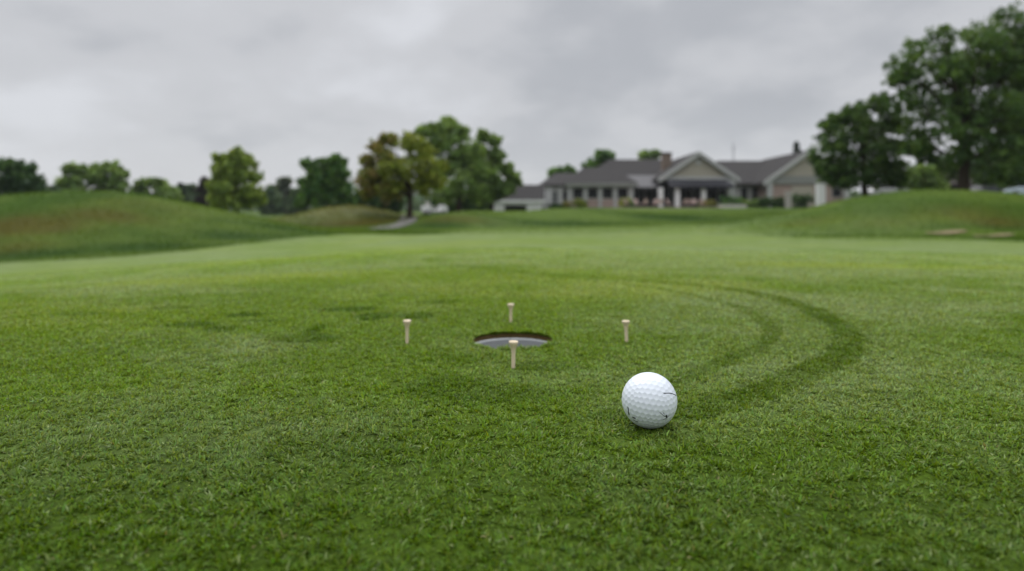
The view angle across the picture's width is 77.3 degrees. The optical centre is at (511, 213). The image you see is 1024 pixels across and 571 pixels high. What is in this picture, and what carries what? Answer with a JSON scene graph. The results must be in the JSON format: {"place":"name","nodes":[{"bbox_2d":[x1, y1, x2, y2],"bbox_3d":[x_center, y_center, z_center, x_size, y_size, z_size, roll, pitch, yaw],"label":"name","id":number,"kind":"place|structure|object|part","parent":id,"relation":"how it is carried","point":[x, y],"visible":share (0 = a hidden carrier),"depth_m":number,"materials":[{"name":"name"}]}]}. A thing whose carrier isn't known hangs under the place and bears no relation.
{"place":"outdoors","nodes":[
{"label":"outdoors","id":0,"kind":"place"},
{"bbox_2d":[368,213,436,228],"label":"path","id":1,"kind":"structure","parent":0,"point":[403,223],"depth_m":33.41,"materials":[{"name":"concrete"}]},
{"bbox_2d":[0,190,1023,570],"bbox_3d":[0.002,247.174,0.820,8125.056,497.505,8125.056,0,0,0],"label":"ground","id":2,"kind":"structure","parent":0,"point":[678,238],"depth_m":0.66,"materials":[{"name":"green plant"}]},
{"bbox_2d":[0,156,48,195],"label":"oak tree","id":3,"kind":"object","parent":2,"relation":"on","point":[18,176],"visible":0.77,"depth_m":68.88,"materials":[{"name":"green plant"}]},
{"bbox_2d":[46,184,59,192],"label":"background tree","id":4,"kind":"object","parent":2,"relation":"on","point":[51,188],"visible":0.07,"depth_m":119.20,"materials":[{"name":"green plant"}]},
{"bbox_2d":[52,161,100,191],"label":"oak tree","id":5,"kind":"object","parent":2,"relation":"on","point":[74,181],"visible":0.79,"depth_m":85.13,"materials":[{"name":"green plant"}]},
{"bbox_2d":[88,159,133,192],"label":"oak tree","id":6,"kind":"object","parent":2,"relation":"on","point":[115,181],"visible":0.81,"depth_m":87.30,"materials":[{"name":"green plant"}]},
{"bbox_2d":[127,176,183,200],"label":"background tree","id":7,"kind":"object","parent":2,"relation":"on","point":[161,187],"visible":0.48,"depth_m":95.24,"materials":[{"name":"green plant"}]},
{"bbox_2d":[177,182,189,201],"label":"spruce tree","id":8,"kind":"object","parent":2,"relation":"on","point":[180,185],"visible":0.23,"depth_m":104.76,"materials":[{"name":"green plant"}]},
{"bbox_2d":[184,183,200,202],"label":"background tree","id":9,"kind":"object","parent":2,"relation":"on","point":[191,194],"visible":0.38,"depth_m":124.26,"materials":[{"name":"green plant"}]},
{"bbox_2d":[193,176,212,206],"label":"background tree","id":10,"kind":"object","parent":2,"relation":"on","point":[201,190],"visible":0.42,"depth_m":91.36,"materials":[{"name":"green plant"}]},
{"bbox_2d":[203,145,269,211],"bbox_3d":[-25.713,-2.610,59.852,5.688,7.619,4.603,0,0,-22],"label":"willow tree","id":11,"kind":"object","parent":2,"relation":"on","point":[231,171],"visible":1,"depth_m":59.04,"materials":[{"name":"green plant"}]},
{"bbox_2d":[256,184,285,214],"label":"background tree","id":12,"kind":"object","parent":2,"relation":"on","point":[275,205],"visible":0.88,"depth_m":119.18,"materials":[{"name":"green plant"}]},
{"bbox_2d":[273,176,293,214],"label":"background tree","id":13,"kind":"object","parent":2,"relation":"on","point":[283,184],"visible":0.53,"depth_m":124.08,"materials":[{"name":"green plant"}]},
{"bbox_2d":[286,187,309,214],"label":"background tree","id":14,"kind":"object","parent":2,"relation":"on","point":[291,208],"visible":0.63,"depth_m":109.33,"materials":[{"name":"green plant"}]},
{"bbox_2d":[293,152,358,209],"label":"oak tree","id":15,"kind":"object","parent":2,"relation":"on","point":[315,186],"visible":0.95,"depth_m":73.92,"materials":[{"name":"green plant"}]},
{"bbox_2d":[353,188,406,212],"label":"background tree","id":16,"kind":"object","parent":2,"relation":"on","point":[396,206],"visible":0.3,"depth_m":80.84,"materials":[{"name":"green plant"}]},
{"bbox_2d":[353,129,449,217],"bbox_3d":[-6.959,-2.329,39.856,5.328,5.994,5.310,0,0,-39],"label":"crabapple tree","id":17,"kind":"object","parent":2,"relation":"on","point":[394,176],"visible":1,"depth_m":39.00,"materials":[{"name":"green plant"}]},
{"bbox_2d":[403,319,410,342],"bbox_3d":[-0.132,0.163,0.806,0.010,0.058,0.010,1,2,15],"label":"golf tee","id":18,"kind":"object","parent":2,"relation":"on","point":[407,322],"visible":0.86,"depth_m":0.80,"materials":[{"name":"brown wood"}]},
{"bbox_2d":[1,190,860,210],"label":"distant woods","id":19,"kind":"object","parent":2,"relation":"on","point":[418,202],"visible":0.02,"depth_m":217.61,"materials":[{"name":"green plant"}]},
{"bbox_2d":[421,194,447,214],"bbox_3d":[-7.021,-0.834,57.998,2.194,1.860,1.240,0,0,-29],"label":"golf cart","id":20,"kind":"object","parent":2,"relation":"on","point":[428,210],"visible":0.87,"depth_m":57.76,"materials":[{"name":"white paint"}]},
{"bbox_2d":[424,179,480,213],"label":"background tree","id":21,"kind":"object","parent":2,"relation":"on","point":[465,205],"visible":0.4,"depth_m":83.09,"materials":[{"name":"green plant"}]},
{"bbox_2d":[413,115,496,210],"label":"oak tree","id":22,"kind":"object","parent":2,"relation":"on","point":[445,134],"visible":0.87,"depth_m":66.76,"materials":[{"name":"green plant"}]},
{"bbox_2d":[477,202,489,209],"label":"background tree","id":23,"kind":"object","parent":2,"relation":"on","point":[482,207],"visible":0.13,"depth_m":86.92,"materials":[{"name":"green plant"}]},
{"bbox_2d":[470,127,523,210],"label":"oak tree","id":24,"kind":"object","parent":2,"relation":"on","point":[500,188],"visible":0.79,"depth_m":71.98,"materials":[{"name":"green plant"}]},
{"bbox_2d":[508,303,513,321],"bbox_3d":[-0.002,0.163,0.962,0.010,0.055,0.010,1,-1,-43],"label":"golf tee","id":25,"kind":"object","parent":2,"relation":"on","point":[510,305],"visible":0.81,"depth_m":0.96,"materials":[{"name":"brown wood"}]},
{"bbox_2d":[473,333,551,349],"bbox_3d":[0.002,0.218,0.820,0.113,0.113,0.113,0,0,0],"label":"golf hole","id":26,"kind":"object","parent":2,"relation":"in","point":[501,339],"visible":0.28,"depth_m":0.87,"materials":[{"name":"plastic"}]},
{"bbox_2d":[509,340,517,368],"bbox_3d":[0.001,0.163,0.676,0.010,0.057,0.010,1,1,0],"label":"golf tee","id":27,"kind":"object","parent":2,"relation":"on","point":[513,344],"visible":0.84,"depth_m":0.67,"materials":[{"name":"brown wood"}]},
{"bbox_2d":[494,185,544,210],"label":"cart shed","id":28,"kind":"structure","parent":2,"relation":"on","point":[531,197],"depth_m":86.26,"materials":[{"name":"white paint"}]},
{"bbox_2d":[547,203,563,208],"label":"shrub","id":29,"kind":"object","parent":2,"relation":"on","point":[553,206],"visible":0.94,"depth_m":88.08,"materials":[{"name":"green plant"}]},
{"bbox_2d":[547,166,566,177],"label":"background tree","id":30,"kind":"object","parent":2,"relation":"on","point":[554,170],"visible":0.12,"depth_m":123.63,"materials":[{"name":"green plant"}]},
{"bbox_2d":[561,201,572,207],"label":"shrub","id":31,"kind":"object","parent":2,"relation":"on","point":[565,204],"visible":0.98,"depth_m":88.23,"materials":[{"name":"green plant"}]},
{"bbox_2d":[565,164,576,172],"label":"background tree","id":32,"kind":"object","parent":2,"relation":"on","point":[570,169],"visible":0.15,"depth_m":127.01,"materials":[{"name":"green plant"}]},
{"bbox_2d":[572,198,587,207],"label":"shrub","id":33,"kind":"object","parent":2,"relation":"on","point":[579,203],"visible":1,"depth_m":87.69,"materials":[{"name":"green plant"}]},
{"bbox_2d":[580,149,615,167],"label":"background tree","id":34,"kind":"object","parent":2,"relation":"on","point":[601,156],"visible":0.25,"depth_m":124.33,"materials":[{"name":"green plant"}]},
{"bbox_2d":[618,197,631,206],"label":"shrub","id":35,"kind":"object","parent":2,"relation":"on","point":[621,203],"visible":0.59,"depth_m":86.13,"materials":[{"name":"green plant"}]},
{"bbox_2d":[622,320,629,341],"bbox_3d":[0.145,0.163,0.812,0.010,0.054,0.010,-3,-1,31],"label":"golf tee","id":36,"kind":"object","parent":2,"relation":"on","point":[625,323],"visible":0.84,"depth_m":0.81,"materials":[{"name":"brown wood"}]},
{"bbox_2d":[629,200,638,206],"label":"shrub","id":37,"kind":"object","parent":2,"relation":"on","point":[632,204],"visible":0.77,"depth_m":85.15,"materials":[{"name":"green plant"}]},
{"bbox_2d":[622,372,676,428],"bbox_3d":[0.105,0.143,0.490,0.042,0.042,0.042,0,0,0],"label":"golf ball","id":38,"kind":"object","parent":2,"relation":"on","point":[649,400],"visible":1,"depth_m":0.47,"materials":[{"name":"white plastic"}]},
{"bbox_2d":[637,148,661,158],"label":"background tree","id":39,"kind":"object","parent":2,"relation":"on","point":[649,154],"visible":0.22,"depth_m":126.56,"materials":[{"name":"green plant"}]},
{"bbox_2d":[614,207,721,207],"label":"patio","id":40,"kind":"structure","parent":2,"relation":"on","point":[667,207],"depth_m":80.50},
{"bbox_2d":[658,199,662,206],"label":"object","id":41,"kind":"object","parent":40,"relation":"on","point":[660,201],"visible":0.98,"depth_m":81.06,"materials":[{"name":"white plastic"}]},
{"bbox_2d":[539,151,849,208],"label":"clubhouse","id":42,"kind":"structure","parent":2,"relation":"on","point":[698,175],"depth_m":90.00,"materials":[{"name":"grey brick"}]},
{"bbox_2d":[552,191,557,202],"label":"window","id":43,"kind":"structure","parent":42,"relation":"in","point":[554,193],"depth_m":91.99,"materials":[{"name":"grey glass"}]},
{"bbox_2d":[562,191,566,200],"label":"window","id":44,"kind":"structure","parent":42,"relation":"in","point":[564,193],"depth_m":91.99,"materials":[{"name":"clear glass"}]},
{"bbox_2d":[573,188,582,198],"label":"window","id":45,"kind":"structure","parent":42,"relation":"in","point":[577,192],"depth_m":89.99,"materials":[{"name":"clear glass"}]},
{"bbox_2d":[587,188,597,198],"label":"window","id":46,"kind":"structure","parent":42,"relation":"in","point":[592,193],"depth_m":89.99,"materials":[{"name":"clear glass"}]},
{"bbox_2d":[602,188,612,198],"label":"window","id":47,"kind":"structure","parent":42,"relation":"in","point":[607,193],"depth_m":89.99,"materials":[{"name":"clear glass"}]},
{"bbox_2d":[617,188,627,198],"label":"window","id":48,"kind":"structure","parent":42,"relation":"in","point":[621,192],"depth_m":89.99,"materials":[{"name":"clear glass"}]},
{"bbox_2d":[638,189,643,202],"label":"window","id":49,"kind":"structure","parent":42,"relation":"in","point":[640,191],"depth_m":93.99,"materials":[{"name":"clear glass"}]},
{"bbox_2d":[646,189,652,203],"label":"window","id":50,"kind":"structure","parent":42,"relation":"in","point":[649,192],"depth_m":93.99,"materials":[{"name":"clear glass"}]},
{"bbox_2d":[654,189,657,203],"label":"window","id":51,"kind":"structure","parent":42,"relation":"in","point":[655,190],"depth_m":93.99,"materials":[{"name":"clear glass"}]},
{"bbox_2d":[670,188,674,203],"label":"window","id":52,"kind":"structure","parent":42,"relation":"in","point":[672,190],"depth_m":91.99,"materials":[{"name":"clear glass"}]},
{"bbox_2d":[680,188,691,203],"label":"window","id":53,"kind":"structure","parent":42,"relation":"in","point":[685,193],"depth_m":91.99,"materials":[{"name":"black glass"}]},
{"bbox_2d":[693,188,700,203],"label":"window","id":54,"kind":"structure","parent":42,"relation":"in","point":[696,191],"depth_m":91.99,"materials":[{"name":"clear glass"}]},
{"bbox_2d":[707,188,717,203],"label":"window","id":55,"kind":"structure","parent":42,"relation":"in","point":[712,193],"depth_m":91.99,"materials":[{"name":"black glass"}]},
{"bbox_2d":[718,188,725,203],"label":"window","id":56,"kind":"structure","parent":42,"relation":"in","point":[721,191],"depth_m":91.99,"materials":[{"name":"black glass"}]},
{"bbox_2d":[741,187,747,200],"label":"window","id":57,"kind":"structure","parent":42,"relation":"in","point":[744,190],"depth_m":92.98,"materials":[{"name":"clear glass"}]},
{"bbox_2d":[752,187,756,199],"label":"window","id":58,"kind":"structure","parent":42,"relation":"in","point":[754,189],"depth_m":92.98,"materials":[{"name":"black glass"}]},
{"bbox_2d":[792,141,801,152],"bbox_3d":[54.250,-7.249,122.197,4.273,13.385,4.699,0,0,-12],"label":"chimney","id":59,"kind":"object","parent":42,"relation":"attached to","point":[796,147],"visible":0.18,"depth_m":121.66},
{"bbox_2d":[791,186,812,207],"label":"garage door","id":60,"kind":"structure","parent":42,"relation":"in","point":[801,190],"depth_m":88.21,"materials":[{"name":"beige"}]},
{"bbox_2d":[832,187,841,196],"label":"window","id":61,"kind":"structure","parent":42,"relation":"in","point":[835,193],"depth_m":88.29,"materials":[{"name":"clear glass"}]},
{"bbox_2d":[697,199,716,206],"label":"shrub","id":62,"kind":"object","parent":2,"relation":"on","point":[711,203],"visible":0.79,"depth_m":84.62,"materials":[{"name":"green plant"}]},
{"bbox_2d":[718,195,742,204],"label":"hedge","id":63,"kind":"object","parent":2,"relation":"on","point":[734,201],"visible":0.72,"depth_m":82.62,"materials":[{"name":"green plant"}]},
{"bbox_2d":[718,205,746,207],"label":"garden wall","id":64,"kind":"structure","parent":2,"relation":"on","point":[733,206],"depth_m":79.46,"materials":[{"name":"stone"}]},
{"bbox_2d":[741,198,762,207],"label":"hedge","id":65,"kind":"object","parent":2,"relation":"on","point":[753,203],"visible":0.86,"depth_m":82.49,"materials":[{"name":"green plant"}]},
{"bbox_2d":[757,196,784,207],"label":"hedge","id":66,"kind":"object","parent":2,"relation":"on","point":[777,202],"visible":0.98,"depth_m":81.70,"materials":[{"name":"green plant"}]},
{"bbox_2d":[784,192,792,207],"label":"stone pillar","id":67,"kind":"structure","parent":2,"relation":"on","point":[788,199],"depth_m":79.70,"materials":[{"name":"beige stone"}]},
{"bbox_2d":[792,193,814,207],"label":"hedge","id":68,"kind":"object","parent":2,"relation":"on","point":[802,200],"visible":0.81,"depth_m":80.59,"materials":[{"name":"green plant"}]},
{"bbox_2d":[815,183,826,205],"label":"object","id":69,"kind":"object","parent":2,"relation":"on","point":[820,193],"visible":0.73,"depth_m":42.72,"materials":[{"name":"white paint"}]},
{"bbox_3d":[20.726,-0.907,42.731,0.420,1.950,0.033,0,0,0],"label":"door","id":70,"kind":"part","parent":69,"relation":"part of","materials":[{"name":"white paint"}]},
{"bbox_2d":[806,90,911,195],"bbox_3d":[24.913,-4.377,46.130,6.399,8.118,6.531,0,0,43],"label":"maple tree","id":71,"kind":"object","parent":2,"relation":"on","point":[879,167],"visible":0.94,"depth_m":45.12,"materials":[{"name":"green plant"}]},
{"bbox_2d":[868,184,908,194],"bbox_3d":[37.642,-2.283,64.001,4.520,1.535,1.820,0,0,-9],"label":"parked car","id":72,"kind":"object","parent":2,"relation":"on","point":[884,189],"visible":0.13,"depth_m":63.08,"materials":[{"name":"white paint"}]},
{"bbox_2d":[902,163,951,189],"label":"background tree","id":73,"kind":"object","parent":2,"relation":"on","point":[922,177],"visible":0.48,"depth_m":67.15,"materials":[{"name":"green plant"}]},
{"bbox_2d":[926,230,967,233],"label":"sand","id":74,"kind":"structure","parent":2,"relation":"on","point":[949,231],"depth_m":16.93,"materials":[{"name":"beige sand"}]},
{"bbox_2d":[923,154,975,170],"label":"background tree","id":75,"kind":"object","parent":2,"relation":"on","point":[934,163],"visible":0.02,"depth_m":91.50,"materials":[{"name":"green plant"}]},
{"bbox_2d":[879,0,1023,190],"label":"maple tree","id":76,"kind":"object","parent":2,"relation":"on","point":[964,116],"visible":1,"depth_m":38.94,"materials":[{"name":"green plant"}]},
{"bbox_2d":[942,173,977,189],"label":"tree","id":77,"kind":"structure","parent":2,"relation":"on","point":[953,184],"depth_m":78.00,"materials":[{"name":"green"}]},
{"bbox_2d":[950,149,1022,188],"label":"background tree","id":78,"kind":"object","parent":2,"relation":"on","point":[982,172],"visible":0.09,"depth_m":80.52,"materials":[{"name":"green plant"}]},
{"bbox_2d":[970,184,1005,192],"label":"parked car","id":79,"kind":"object","parent":2,"relation":"on","point":[986,188],"visible":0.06,"depth_m":65.19,"materials":[{"name":"white paint"}]},
{"bbox_2d":[973,233,1012,235],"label":"sand","id":80,"kind":"structure","parent":2,"relation":"on","point":[1004,234],"depth_m":15.80,"materials":[{"name":"beige sand"}]},
{"bbox_2d":[982,31,1023,189],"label":"maple tree","id":81,"kind":"object","parent":2,"relation":"on","point":[1014,178],"visible":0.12,"depth_m":48.29,"materials":[{"name":"green plant"}]},
{"bbox_2d":[1003,185,1023,194],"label":"parked car","id":82,"kind":"object","parent":2,"relation":"on","point":[1019,190],"visible":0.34,"depth_m":58.21,"materials":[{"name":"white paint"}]},
{"bbox_2d":[0,188,1023,262],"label":"rough grass","id":83,"kind":"structure","parent":0,"point":[349,229],"depth_m":18.39,"materials":[{"name":"green plant"}]},
{"bbox_2d":[0,0,1023,205],"label":"sky","id":84,"kind":"structure","parent":0,"point":[156,88],"materials":[{"name":"grey"}]}
]}

